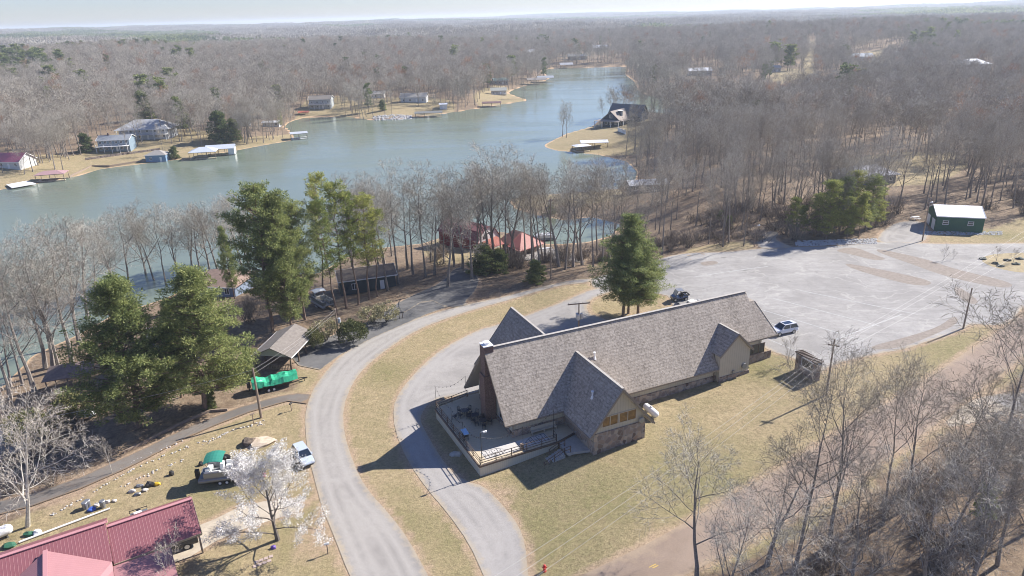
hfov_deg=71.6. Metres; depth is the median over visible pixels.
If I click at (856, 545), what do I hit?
bare tree
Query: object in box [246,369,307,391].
covered boat
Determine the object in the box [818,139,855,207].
bare tree
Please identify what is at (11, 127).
bare tree
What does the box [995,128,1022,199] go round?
bare tree
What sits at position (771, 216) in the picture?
brush clump
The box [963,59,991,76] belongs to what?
hip roofed barn
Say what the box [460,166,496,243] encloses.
bare tree
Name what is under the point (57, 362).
bare tree
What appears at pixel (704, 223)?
brush clump
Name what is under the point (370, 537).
road
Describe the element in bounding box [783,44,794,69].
pine
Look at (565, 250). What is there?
brush clump
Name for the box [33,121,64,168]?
bare tree
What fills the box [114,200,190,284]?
bare tree
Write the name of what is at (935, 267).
gravel patch
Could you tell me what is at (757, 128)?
bare tree
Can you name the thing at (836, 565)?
brush clump
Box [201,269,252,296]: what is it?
brown roofed house
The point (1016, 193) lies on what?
brush clump
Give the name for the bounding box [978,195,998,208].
brush clump
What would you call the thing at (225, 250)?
pine tree
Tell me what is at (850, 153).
bare tree
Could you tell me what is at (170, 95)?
bare tree
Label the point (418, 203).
bare tree
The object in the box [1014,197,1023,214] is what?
brush clump
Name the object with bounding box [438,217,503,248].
red barn
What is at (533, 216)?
bare tree
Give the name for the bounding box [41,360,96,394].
shore pavilion
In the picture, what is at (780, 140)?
bare tree
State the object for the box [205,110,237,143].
evergreen tree
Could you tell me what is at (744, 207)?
brush clump
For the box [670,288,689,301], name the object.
utility buggy
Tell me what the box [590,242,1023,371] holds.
parking lot
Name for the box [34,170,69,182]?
boathouse
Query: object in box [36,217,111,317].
bare tree
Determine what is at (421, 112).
boat dock
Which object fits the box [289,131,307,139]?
boathouse
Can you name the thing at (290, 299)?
pine tree
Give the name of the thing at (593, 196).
bare tree
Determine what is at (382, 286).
door
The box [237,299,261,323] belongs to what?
brush clump
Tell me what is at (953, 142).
bare tree
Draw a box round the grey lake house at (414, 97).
[399,92,428,102]
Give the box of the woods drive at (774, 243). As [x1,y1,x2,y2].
[757,231,790,248]
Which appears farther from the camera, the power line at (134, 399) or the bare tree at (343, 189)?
the bare tree at (343, 189)
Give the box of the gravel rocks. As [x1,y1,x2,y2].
[795,231,1001,245]
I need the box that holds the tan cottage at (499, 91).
[490,87,506,94]
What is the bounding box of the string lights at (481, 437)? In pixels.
[435,379,553,438]
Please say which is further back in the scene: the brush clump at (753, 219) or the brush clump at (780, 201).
the brush clump at (780, 201)
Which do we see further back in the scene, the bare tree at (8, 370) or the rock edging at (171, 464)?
the bare tree at (8, 370)
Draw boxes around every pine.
[0,55,10,65]
[6,68,20,76]
[8,56,23,69]
[33,52,46,61]
[41,65,57,80]
[53,52,65,61]
[72,69,87,86]
[132,74,152,96]
[152,76,167,102]
[160,67,177,86]
[169,48,176,65]
[173,45,183,55]
[184,47,196,61]
[451,44,457,56]
[483,63,491,87]
[507,55,515,75]
[771,42,783,64]
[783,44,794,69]
[784,44,798,70]
[835,62,858,93]
[907,31,917,47]
[927,26,937,36]
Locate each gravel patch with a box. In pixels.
[701,261,717,265]
[837,248,884,259]
[846,264,930,284]
[872,317,957,348]
[877,221,928,242]
[877,249,1011,286]
[955,287,977,303]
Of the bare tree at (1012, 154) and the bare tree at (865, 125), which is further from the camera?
the bare tree at (865, 125)
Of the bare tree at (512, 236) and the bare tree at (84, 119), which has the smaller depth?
the bare tree at (512, 236)
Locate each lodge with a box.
[114,119,177,140]
[434,290,777,476]
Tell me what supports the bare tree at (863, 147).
on the ground at (542, 504)
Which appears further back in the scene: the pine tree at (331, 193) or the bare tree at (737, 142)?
the bare tree at (737, 142)
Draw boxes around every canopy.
[572,144,590,152]
[579,139,608,148]
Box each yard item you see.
[2,542,16,549]
[23,531,32,536]
[33,529,41,535]
[87,506,95,511]
[145,481,153,487]
[223,454,230,460]
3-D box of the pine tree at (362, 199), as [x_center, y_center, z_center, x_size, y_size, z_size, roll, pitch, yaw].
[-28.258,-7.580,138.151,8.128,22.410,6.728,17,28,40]
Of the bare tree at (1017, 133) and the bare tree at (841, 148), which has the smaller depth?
the bare tree at (841, 148)
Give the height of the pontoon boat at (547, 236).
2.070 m
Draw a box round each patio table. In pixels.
[461,408,468,416]
[479,418,486,424]
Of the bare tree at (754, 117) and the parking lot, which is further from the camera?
the bare tree at (754, 117)
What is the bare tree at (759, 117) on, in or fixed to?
on the ground at (542, 504)
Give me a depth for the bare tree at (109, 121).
328.39 m
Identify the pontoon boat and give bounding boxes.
[194,450,264,484]
[310,288,333,309]
[533,232,555,240]
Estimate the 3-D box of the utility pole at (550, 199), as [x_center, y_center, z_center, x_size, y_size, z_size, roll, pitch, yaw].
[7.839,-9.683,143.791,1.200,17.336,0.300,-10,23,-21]
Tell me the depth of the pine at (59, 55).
686.40 m
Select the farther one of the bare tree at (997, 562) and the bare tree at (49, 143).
the bare tree at (49, 143)
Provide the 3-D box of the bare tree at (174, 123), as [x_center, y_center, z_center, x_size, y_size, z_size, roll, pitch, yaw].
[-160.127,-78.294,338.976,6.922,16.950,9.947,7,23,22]
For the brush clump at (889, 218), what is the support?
on the ground at (542, 504)
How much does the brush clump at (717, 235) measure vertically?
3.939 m
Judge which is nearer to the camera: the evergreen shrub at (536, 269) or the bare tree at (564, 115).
the evergreen shrub at (536, 269)
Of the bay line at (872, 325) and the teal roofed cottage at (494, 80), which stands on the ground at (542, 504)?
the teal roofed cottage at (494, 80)
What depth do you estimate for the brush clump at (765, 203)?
185.76 m
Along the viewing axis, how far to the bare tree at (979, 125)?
202.82 m
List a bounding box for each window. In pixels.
[602,413,618,427]
[619,408,636,422]
[750,342,764,354]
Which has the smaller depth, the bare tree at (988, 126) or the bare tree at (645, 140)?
the bare tree at (988, 126)
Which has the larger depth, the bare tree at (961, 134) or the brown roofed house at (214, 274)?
the bare tree at (961, 134)
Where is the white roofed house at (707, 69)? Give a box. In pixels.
[687,67,711,75]
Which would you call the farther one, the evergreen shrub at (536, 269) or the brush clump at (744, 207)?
the brush clump at (744, 207)
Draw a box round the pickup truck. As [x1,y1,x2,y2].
[164,537,198,549]
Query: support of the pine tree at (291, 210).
on the ground at (542, 504)
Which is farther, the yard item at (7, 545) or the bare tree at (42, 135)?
the bare tree at (42, 135)
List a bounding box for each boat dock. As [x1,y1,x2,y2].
[414,111,442,117]
[482,101,500,106]
[526,77,546,84]
[536,75,553,82]
[559,62,572,68]
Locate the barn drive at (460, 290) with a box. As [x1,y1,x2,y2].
[384,267,478,315]
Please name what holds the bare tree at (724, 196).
on the ground at (542, 504)
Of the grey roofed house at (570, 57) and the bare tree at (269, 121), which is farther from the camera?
the grey roofed house at (570, 57)
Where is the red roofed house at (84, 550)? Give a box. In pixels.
[0,496,203,575]
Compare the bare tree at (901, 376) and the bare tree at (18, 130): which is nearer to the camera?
the bare tree at (901, 376)
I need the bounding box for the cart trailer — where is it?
[129,505,146,515]
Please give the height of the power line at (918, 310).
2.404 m
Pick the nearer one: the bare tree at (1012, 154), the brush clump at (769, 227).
the brush clump at (769, 227)
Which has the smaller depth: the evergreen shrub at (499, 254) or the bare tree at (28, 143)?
the evergreen shrub at (499, 254)
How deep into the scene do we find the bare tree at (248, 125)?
347.65 m
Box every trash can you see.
[81,501,87,509]
[84,499,90,507]
[99,499,105,508]
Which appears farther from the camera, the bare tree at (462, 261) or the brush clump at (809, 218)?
the brush clump at (809, 218)
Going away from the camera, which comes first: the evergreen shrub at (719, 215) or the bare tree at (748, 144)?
the evergreen shrub at (719, 215)
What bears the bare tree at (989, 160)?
on the ground at (542, 504)
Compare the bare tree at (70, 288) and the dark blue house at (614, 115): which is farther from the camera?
the dark blue house at (614, 115)
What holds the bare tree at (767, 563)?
on the ground at (542, 504)
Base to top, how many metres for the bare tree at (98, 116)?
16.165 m
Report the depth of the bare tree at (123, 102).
341.46 m
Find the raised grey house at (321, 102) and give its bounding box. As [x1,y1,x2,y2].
[308,95,333,109]
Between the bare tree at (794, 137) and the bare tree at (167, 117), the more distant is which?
the bare tree at (167, 117)
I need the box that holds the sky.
[0,0,1011,28]
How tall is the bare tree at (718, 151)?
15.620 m
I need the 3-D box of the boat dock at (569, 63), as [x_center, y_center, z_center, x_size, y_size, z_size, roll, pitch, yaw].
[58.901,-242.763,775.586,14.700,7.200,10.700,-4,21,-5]
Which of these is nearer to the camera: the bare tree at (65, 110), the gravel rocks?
the gravel rocks
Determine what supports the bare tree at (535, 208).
on the ground at (542, 504)
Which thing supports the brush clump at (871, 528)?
on the ground at (542, 504)
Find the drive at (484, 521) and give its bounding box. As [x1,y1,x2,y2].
[393,287,609,575]
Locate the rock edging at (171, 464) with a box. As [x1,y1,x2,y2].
[50,420,264,515]
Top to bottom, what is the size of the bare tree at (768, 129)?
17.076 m
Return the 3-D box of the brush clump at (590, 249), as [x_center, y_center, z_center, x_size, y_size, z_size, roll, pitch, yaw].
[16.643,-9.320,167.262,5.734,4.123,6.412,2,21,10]
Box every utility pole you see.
[252,368,262,417]
[334,308,340,340]
[548,198,552,278]
[568,302,589,326]
[826,339,839,393]
[921,197,932,240]
[962,288,972,328]
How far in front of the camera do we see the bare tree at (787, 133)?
196.89 m
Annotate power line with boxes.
[0,371,247,425]
[497,351,823,574]
[518,354,824,574]
[537,357,830,575]
[839,251,1022,351]
[845,231,1023,337]
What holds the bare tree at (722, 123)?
on the ground at (542, 504)
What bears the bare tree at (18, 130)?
on the ground at (542, 504)
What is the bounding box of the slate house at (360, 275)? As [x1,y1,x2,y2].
[334,263,397,295]
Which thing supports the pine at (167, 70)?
on the ground at (542, 504)
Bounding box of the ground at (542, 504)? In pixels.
[0,6,1023,575]
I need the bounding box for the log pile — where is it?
[242,437,255,446]
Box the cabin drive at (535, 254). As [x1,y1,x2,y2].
[522,249,584,262]
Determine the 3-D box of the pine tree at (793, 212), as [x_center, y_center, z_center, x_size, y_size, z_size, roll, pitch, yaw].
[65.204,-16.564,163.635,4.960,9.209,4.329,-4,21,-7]
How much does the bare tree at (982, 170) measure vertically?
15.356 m
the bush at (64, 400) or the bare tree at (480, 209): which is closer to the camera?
the bush at (64, 400)
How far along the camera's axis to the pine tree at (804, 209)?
160.70 m
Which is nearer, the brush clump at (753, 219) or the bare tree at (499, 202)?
the bare tree at (499, 202)
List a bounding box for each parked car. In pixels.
[291,441,314,466]
[774,320,798,336]
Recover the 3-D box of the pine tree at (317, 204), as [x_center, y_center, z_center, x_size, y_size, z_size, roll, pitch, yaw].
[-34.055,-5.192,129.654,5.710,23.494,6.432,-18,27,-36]
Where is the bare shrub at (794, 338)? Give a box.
[780,328,799,362]
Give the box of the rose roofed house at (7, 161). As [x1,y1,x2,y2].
[0,153,36,169]
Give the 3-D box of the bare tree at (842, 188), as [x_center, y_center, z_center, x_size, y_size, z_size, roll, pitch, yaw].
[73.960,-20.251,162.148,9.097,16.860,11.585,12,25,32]
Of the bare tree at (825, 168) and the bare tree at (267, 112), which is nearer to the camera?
the bare tree at (825, 168)
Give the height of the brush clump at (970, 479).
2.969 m
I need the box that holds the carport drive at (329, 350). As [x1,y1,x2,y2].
[293,300,447,369]
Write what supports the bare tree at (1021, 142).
on the ground at (542, 504)
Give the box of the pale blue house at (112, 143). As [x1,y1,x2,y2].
[95,133,136,152]
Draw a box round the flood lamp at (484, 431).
[480,430,486,459]
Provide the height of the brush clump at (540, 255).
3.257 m
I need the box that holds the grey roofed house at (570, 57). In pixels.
[567,54,586,59]
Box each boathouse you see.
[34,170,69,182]
[144,150,169,161]
[188,147,218,159]
[205,144,235,155]
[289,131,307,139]
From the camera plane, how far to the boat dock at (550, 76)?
621.35 m
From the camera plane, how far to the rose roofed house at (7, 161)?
288.99 m
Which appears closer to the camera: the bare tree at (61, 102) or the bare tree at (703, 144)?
the bare tree at (703, 144)
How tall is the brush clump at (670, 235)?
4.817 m
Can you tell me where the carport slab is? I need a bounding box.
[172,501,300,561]
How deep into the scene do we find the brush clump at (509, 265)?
158.02 m
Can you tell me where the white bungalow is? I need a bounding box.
[371,91,385,97]
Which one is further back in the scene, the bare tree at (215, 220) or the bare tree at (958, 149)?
the bare tree at (958, 149)
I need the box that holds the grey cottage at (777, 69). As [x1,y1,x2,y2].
[768,65,781,71]
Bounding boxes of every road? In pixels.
[305,279,590,575]
[582,315,1023,575]
[946,392,1023,426]
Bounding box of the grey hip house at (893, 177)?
[830,165,900,185]
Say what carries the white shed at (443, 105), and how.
on the ground at (542, 504)
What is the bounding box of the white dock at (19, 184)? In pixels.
[6,181,35,187]
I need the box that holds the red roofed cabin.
[501,230,545,253]
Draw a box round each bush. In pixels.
[0,407,58,446]
[45,389,93,424]
[304,327,324,348]
[309,317,338,340]
[336,318,368,342]
[356,302,385,323]
[372,300,399,321]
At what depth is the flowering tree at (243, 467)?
72.78 m
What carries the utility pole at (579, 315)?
on the ground at (542, 504)
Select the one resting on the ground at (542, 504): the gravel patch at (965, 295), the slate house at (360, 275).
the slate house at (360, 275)
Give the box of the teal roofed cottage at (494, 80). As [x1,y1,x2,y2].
[492,78,508,84]
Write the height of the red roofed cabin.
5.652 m
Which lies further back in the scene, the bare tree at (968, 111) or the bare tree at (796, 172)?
the bare tree at (968, 111)
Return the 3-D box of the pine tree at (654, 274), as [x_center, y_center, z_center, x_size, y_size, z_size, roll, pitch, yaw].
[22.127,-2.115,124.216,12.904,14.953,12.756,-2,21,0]
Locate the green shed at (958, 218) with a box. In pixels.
[926,204,986,232]
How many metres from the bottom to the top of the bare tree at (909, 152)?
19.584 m
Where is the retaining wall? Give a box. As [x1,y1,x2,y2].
[85,148,159,159]
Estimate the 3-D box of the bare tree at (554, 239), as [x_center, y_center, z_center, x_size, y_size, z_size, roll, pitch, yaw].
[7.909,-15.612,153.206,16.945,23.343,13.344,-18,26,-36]
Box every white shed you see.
[0,426,27,458]
[261,120,280,126]
[439,103,447,108]
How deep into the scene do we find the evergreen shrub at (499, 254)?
153.89 m
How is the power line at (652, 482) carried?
attached to the utility pole at (834, 344)
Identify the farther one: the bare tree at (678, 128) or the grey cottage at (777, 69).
the grey cottage at (777, 69)
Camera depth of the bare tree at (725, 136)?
202.67 m
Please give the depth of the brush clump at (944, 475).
77.47 m
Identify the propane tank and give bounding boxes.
[0,524,12,537]
[643,403,658,418]
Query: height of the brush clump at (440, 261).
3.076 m
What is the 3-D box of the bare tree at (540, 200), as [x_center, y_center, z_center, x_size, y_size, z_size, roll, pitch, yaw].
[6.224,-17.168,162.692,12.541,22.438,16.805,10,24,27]
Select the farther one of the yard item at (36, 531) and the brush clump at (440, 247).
the brush clump at (440, 247)
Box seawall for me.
[69,160,145,177]
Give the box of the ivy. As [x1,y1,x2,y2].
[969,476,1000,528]
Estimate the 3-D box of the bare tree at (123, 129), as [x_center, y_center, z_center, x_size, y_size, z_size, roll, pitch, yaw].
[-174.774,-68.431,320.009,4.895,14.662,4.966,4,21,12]
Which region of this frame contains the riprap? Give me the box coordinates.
[372,114,411,120]
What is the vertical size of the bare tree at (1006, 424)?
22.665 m
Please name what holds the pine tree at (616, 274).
on the ground at (542, 504)
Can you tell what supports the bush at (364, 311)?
on the ground at (542, 504)
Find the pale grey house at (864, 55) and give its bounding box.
[851,53,872,60]
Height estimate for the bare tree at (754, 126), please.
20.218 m
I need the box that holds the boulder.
[449,451,461,456]
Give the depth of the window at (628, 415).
87.89 m
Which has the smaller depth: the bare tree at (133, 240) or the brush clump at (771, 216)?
the bare tree at (133, 240)
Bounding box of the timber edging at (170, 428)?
[123,408,227,452]
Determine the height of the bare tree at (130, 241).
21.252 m
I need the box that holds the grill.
[461,428,468,439]
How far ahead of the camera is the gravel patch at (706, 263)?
148.56 m
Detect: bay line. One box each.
[761,309,862,340]
[773,298,877,325]
[800,290,913,313]
[836,314,901,339]
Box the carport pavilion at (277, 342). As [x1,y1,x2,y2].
[251,324,312,369]
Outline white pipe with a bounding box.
[19,508,109,542]
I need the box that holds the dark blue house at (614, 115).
[594,103,648,127]
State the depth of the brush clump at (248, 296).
141.53 m
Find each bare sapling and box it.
[91,437,117,472]
[142,521,179,575]
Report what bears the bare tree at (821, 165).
on the ground at (542, 504)
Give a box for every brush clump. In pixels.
[0,396,17,409]
[0,437,25,467]
[0,468,37,493]
[16,450,35,461]
[20,431,52,456]
[28,426,68,449]
[35,394,74,423]
[36,464,67,487]
[42,425,64,441]
[43,385,79,417]
[55,427,75,444]
[60,413,94,434]
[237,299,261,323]
[239,293,253,307]
[241,298,265,311]
[426,242,442,261]
[430,254,446,265]
[433,241,448,255]
[507,245,529,263]
[507,250,521,268]
[509,249,531,268]
[533,251,547,260]
[539,250,548,262]
[551,237,577,259]
[554,247,577,262]
[556,241,575,257]
[575,240,594,256]
[659,226,678,242]
[664,239,678,250]
[665,241,677,252]
[667,234,681,245]
[670,231,685,240]
[676,226,700,247]
[686,211,702,223]
[691,225,708,241]
[697,216,707,225]
[698,224,719,239]
[702,211,723,228]
[703,206,722,217]
[709,200,728,212]
[710,228,736,240]
[712,212,744,233]
[712,228,722,239]
[714,236,730,245]
[727,195,750,208]
[730,199,750,212]
[730,210,742,222]
[733,209,759,225]
[737,194,758,210]
[739,222,759,235]
[740,187,761,201]
[745,214,759,223]
[746,203,761,212]
[749,230,765,240]
[750,228,777,241]
[754,201,778,216]
[756,200,771,208]
[757,217,785,231]
[766,209,785,219]
[770,197,795,223]
[771,190,788,204]
[772,216,799,236]
[786,217,810,240]
[790,185,817,207]
[804,210,821,225]
[804,547,834,571]
[808,226,831,236]
[808,517,868,562]
[811,537,874,575]
[828,505,873,544]
[834,535,852,560]
[864,545,899,570]
[865,487,912,523]
[867,212,896,225]
[883,203,896,213]
[888,190,909,213]
[889,462,941,495]
[893,474,925,494]
[895,508,947,540]
[899,510,946,545]
[907,456,941,484]
[910,487,933,503]
[911,489,947,516]
[916,516,970,560]
[916,546,980,575]
[918,528,988,575]
[920,480,943,500]
[922,551,988,575]
[925,484,953,504]
[933,426,991,471]
[933,464,961,488]
[942,513,985,543]
[954,467,983,493]
[955,509,1002,550]
[966,530,994,555]
[968,507,1014,540]
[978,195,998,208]
[986,202,1001,209]
[994,501,1016,522]
[996,474,1023,502]
[1006,185,1023,196]
[1008,185,1023,201]
[1010,188,1023,203]
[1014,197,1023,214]
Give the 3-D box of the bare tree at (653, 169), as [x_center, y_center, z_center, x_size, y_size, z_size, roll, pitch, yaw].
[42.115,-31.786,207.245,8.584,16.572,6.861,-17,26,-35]
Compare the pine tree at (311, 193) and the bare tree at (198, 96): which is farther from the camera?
the bare tree at (198, 96)
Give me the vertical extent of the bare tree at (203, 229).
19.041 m
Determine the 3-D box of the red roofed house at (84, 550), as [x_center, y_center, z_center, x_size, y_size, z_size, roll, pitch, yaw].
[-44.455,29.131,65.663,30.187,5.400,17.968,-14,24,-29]
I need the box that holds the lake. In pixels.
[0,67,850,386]
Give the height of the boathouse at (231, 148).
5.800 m
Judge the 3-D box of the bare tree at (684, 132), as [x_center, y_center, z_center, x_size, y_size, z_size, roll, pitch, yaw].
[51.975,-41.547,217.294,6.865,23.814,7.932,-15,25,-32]
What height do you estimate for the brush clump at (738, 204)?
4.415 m
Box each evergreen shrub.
[202,385,216,410]
[239,344,260,379]
[465,242,501,275]
[487,248,508,273]
[522,259,547,284]
[717,210,723,220]
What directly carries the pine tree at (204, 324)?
on the ground at (542, 504)
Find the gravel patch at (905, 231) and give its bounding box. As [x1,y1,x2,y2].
[877,221,928,242]
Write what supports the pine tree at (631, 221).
on the ground at (542, 504)
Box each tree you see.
[0,119,25,150]
[0,121,18,152]
[0,214,104,362]
[0,218,86,368]
[0,221,96,365]
[0,239,78,364]
[0,247,72,391]
[0,262,49,385]
[0,287,47,399]
[0,293,55,386]
[0,298,35,405]
[0,378,100,527]
[1,112,18,148]
[2,117,43,171]
[8,114,20,152]
[10,129,41,164]
[11,137,35,173]
[12,117,25,152]
[17,103,41,146]
[18,123,43,162]
[19,109,33,138]
[19,121,49,162]
[21,212,110,344]
[28,120,56,161]
[29,116,61,157]
[33,110,56,153]
[33,121,53,158]
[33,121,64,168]
[36,107,54,121]
[36,119,59,159]
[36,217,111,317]
[39,127,56,169]
[40,97,63,118]
[42,112,71,154]
[45,116,63,169]
[46,111,66,155]
[46,113,70,156]
[53,102,65,144]
[54,120,69,159]
[54,270,194,427]
[56,105,84,146]
[59,223,121,308]
[60,104,74,139]
[60,112,73,155]
[64,106,83,145]
[67,110,81,154]
[74,215,121,275]
[75,105,94,136]
[75,133,94,152]
[79,211,136,277]
[85,206,159,282]
[91,107,100,134]
[102,196,165,274]
[105,111,115,134]
[108,94,136,122]
[108,108,126,125]
[108,213,170,279]
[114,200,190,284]
[116,103,143,144]
[119,120,127,150]
[124,109,147,142]
[127,262,260,410]
[133,90,160,119]
[147,94,158,118]
[147,202,188,276]
[149,95,169,125]
[153,123,164,149]
[154,101,174,138]
[154,298,191,397]
[162,200,219,272]
[163,88,177,106]
[163,112,172,142]
[166,107,184,140]
[168,146,181,158]
[168,200,226,268]
[168,203,208,265]
[175,205,231,269]
[183,94,203,130]
[183,106,204,137]
[188,109,214,145]
[191,89,207,126]
[192,199,233,256]
[197,105,207,134]
[200,437,332,547]
[201,192,250,270]
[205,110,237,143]
[207,195,248,262]
[207,211,237,240]
[215,179,304,332]
[215,225,239,298]
[227,94,242,135]
[227,118,243,139]
[232,107,258,143]
[232,110,249,140]
[233,108,251,142]
[234,97,253,135]
[234,113,258,141]
[234,114,255,143]
[235,96,258,137]
[236,101,250,136]
[240,105,260,141]
[241,188,315,324]
[246,203,292,308]
[250,110,272,142]
[256,95,280,133]
[257,96,268,137]
[261,106,269,139]
[262,98,274,133]
[264,109,276,138]
[267,104,276,137]
[277,200,321,320]
[278,114,284,137]
[286,108,292,130]
[298,170,332,294]
[304,178,360,308]
[305,196,343,314]
[321,188,379,267]
[326,171,407,264]
[331,171,359,266]
[334,191,370,304]
[336,168,392,243]
[339,194,411,290]
[341,175,374,265]
[347,192,389,299]
[350,183,405,263]
[360,207,386,296]
[365,94,377,113]
[365,173,437,269]
[365,176,443,274]
[368,192,403,255]
[372,157,412,283]
[377,99,386,109]
[387,88,394,110]
[398,159,436,276]
[401,184,470,274]
[408,188,445,262]
[409,183,489,286]
[422,158,510,277]
[429,171,453,263]
[433,170,480,268]
[436,161,465,266]
[437,191,469,260]
[438,179,505,242]
[452,159,518,243]
[456,139,530,263]
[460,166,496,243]
[471,166,489,241]
[486,166,515,248]
[487,177,529,257]
[488,161,544,263]
[489,144,531,265]
[491,158,545,256]
[507,182,563,256]
[508,167,562,258]
[508,176,561,261]
[512,152,557,259]
[515,80,527,98]
[516,166,549,253]
[518,163,586,266]
[546,157,588,269]
[546,158,617,264]
[549,168,604,266]
[551,165,606,253]
[558,101,573,136]
[560,103,573,137]
[571,165,606,266]
[572,162,623,262]
[582,151,650,245]
[584,161,614,253]
[587,212,666,316]
[596,178,640,261]
[600,220,661,313]
[603,239,676,313]
[606,160,636,230]
[620,182,651,222]
[620,402,766,575]
[622,111,650,166]
[627,145,655,209]
[630,138,647,181]
[632,114,669,172]
[632,180,662,233]
[634,150,706,254]
[635,122,662,173]
[637,169,677,229]
[639,119,652,164]
[639,119,674,168]
[647,130,694,202]
[647,152,667,205]
[649,164,694,229]
[653,131,689,194]
[653,153,677,233]
[653,154,665,215]
[672,114,683,172]
[673,114,696,188]
[673,115,696,158]
[675,156,685,218]
[676,141,701,195]
[680,117,711,163]
[683,156,718,225]
[685,132,710,191]
[689,111,699,159]
[690,117,706,158]
[691,116,727,184]
[693,122,716,173]
[694,128,709,187]
[696,479,802,575]
[699,115,721,178]
[701,133,751,212]
[701,151,753,225]
[701,172,749,246]
[702,169,720,243]
[704,114,725,157]
[706,116,734,186]
[709,135,728,177]
[712,112,737,163]
[714,129,734,175]
[717,148,746,200]
[719,140,746,242]
[720,120,751,187]
[720,151,751,231]
[722,126,759,169]
[726,133,746,221]
[727,155,759,210]
[728,123,749,193]
[730,476,895,575]
[733,108,762,152]
[734,133,766,179]
[736,174,758,245]
[737,107,770,162]
[738,118,763,176]
[738,136,772,192]
[739,436,845,566]
[740,113,758,185]
[740,164,760,229]
[745,111,773,174]
[746,104,769,156]
[748,104,772,160]
[749,126,770,170]
[751,154,784,220]
[752,116,766,174]
[752,344,904,575]
[753,110,776,148]
[753,144,773,213]
[757,112,783,150]
[757,151,791,208]
[760,136,804,200]
[763,114,789,164]
[763,117,775,155]
[766,121,811,190]
[767,148,786,216]
[768,127,798,194]
[769,138,804,203]
[772,112,808,183]
[774,145,828,227]
[778,118,806,182]
[784,196,808,229]
[785,441,930,575]
[792,144,821,197]
[794,141,813,211]
[794,325,903,547]
[795,137,815,196]
[795,205,810,237]
[797,109,831,163]
[799,134,824,193]
[802,147,852,205]
[803,140,844,210]
[805,106,840,150]
[808,193,827,235]
[809,140,835,191]
[811,179,845,239]
[814,132,848,190]
[816,126,835,182]
[817,136,842,189]
[817,166,859,233]
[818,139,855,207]
[822,115,852,163]
[826,126,845,153]
[827,176,863,234]
[831,136,881,208]
[833,134,861,166]
[835,151,880,230]
[836,150,858,206]
[838,195,861,238]
[839,138,872,177]
[840,342,960,525]
[842,143,857,169]
[845,105,880,158]
[847,168,873,227]
[851,137,896,212]
[852,107,876,155]
[852,191,873,236]
[856,435,1023,575]
[857,173,887,230]
[863,122,919,209]
[863,133,901,216]
[866,160,886,229]
[870,132,904,201]
[870,186,889,226]
[874,343,973,507]
[887,134,928,205]
[910,409,1023,565]
[912,138,953,192]
[913,126,964,209]
[914,274,1023,540]
[919,127,985,204]
[919,397,1023,575]
[923,114,967,191]
[927,133,948,196]
[927,394,1023,566]
[928,105,975,185]
[931,112,956,202]
[931,117,973,190]
[934,360,1014,473]
[938,397,1023,575]
[944,373,1023,509]
[948,118,974,165]
[952,99,982,163]
[953,96,976,167]
[954,133,1001,197]
[956,107,998,176]
[956,128,992,199]
[960,113,981,167]
[961,113,1009,186]
[962,111,997,172]
[964,145,1000,202]
[965,115,1006,188]
[968,128,997,191]
[975,122,1001,188]
[978,117,1021,205]
[980,121,1012,176]
[982,308,1023,402]
[984,111,1007,154]
[989,143,1008,207]
[991,122,1012,196]
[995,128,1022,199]
[996,108,1023,180]
[998,342,1023,497]
[999,113,1023,176]
[1001,132,1023,195]
[1002,129,1023,188]
[1004,149,1023,207]
[1005,129,1020,186]
[1008,114,1023,172]
[1009,121,1023,179]
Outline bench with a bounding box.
[530,421,556,434]
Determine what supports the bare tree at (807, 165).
on the ground at (542, 504)
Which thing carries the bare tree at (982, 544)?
on the ground at (542, 504)
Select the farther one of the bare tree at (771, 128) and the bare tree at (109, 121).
the bare tree at (109, 121)
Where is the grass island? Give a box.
[982,253,1023,271]
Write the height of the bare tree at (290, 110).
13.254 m
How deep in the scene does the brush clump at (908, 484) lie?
76.51 m
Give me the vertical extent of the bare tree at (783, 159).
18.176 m
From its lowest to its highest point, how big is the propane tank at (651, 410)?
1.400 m
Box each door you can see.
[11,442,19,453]
[380,280,384,288]
[926,213,930,224]
[931,218,934,229]
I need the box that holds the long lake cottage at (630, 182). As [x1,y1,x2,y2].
[624,178,669,193]
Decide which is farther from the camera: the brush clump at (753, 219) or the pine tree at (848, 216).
the brush clump at (753, 219)
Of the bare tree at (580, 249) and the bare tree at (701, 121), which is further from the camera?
the bare tree at (701, 121)
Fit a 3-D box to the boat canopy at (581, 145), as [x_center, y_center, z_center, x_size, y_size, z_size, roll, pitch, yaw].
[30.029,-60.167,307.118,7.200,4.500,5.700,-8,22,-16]
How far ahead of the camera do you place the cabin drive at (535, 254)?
171.00 m
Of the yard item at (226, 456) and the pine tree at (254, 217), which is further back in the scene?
the pine tree at (254, 217)
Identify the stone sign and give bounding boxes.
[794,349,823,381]
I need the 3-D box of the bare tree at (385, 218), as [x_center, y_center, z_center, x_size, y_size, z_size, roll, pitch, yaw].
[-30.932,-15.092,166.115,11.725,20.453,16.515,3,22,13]
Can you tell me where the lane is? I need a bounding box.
[0,393,310,513]

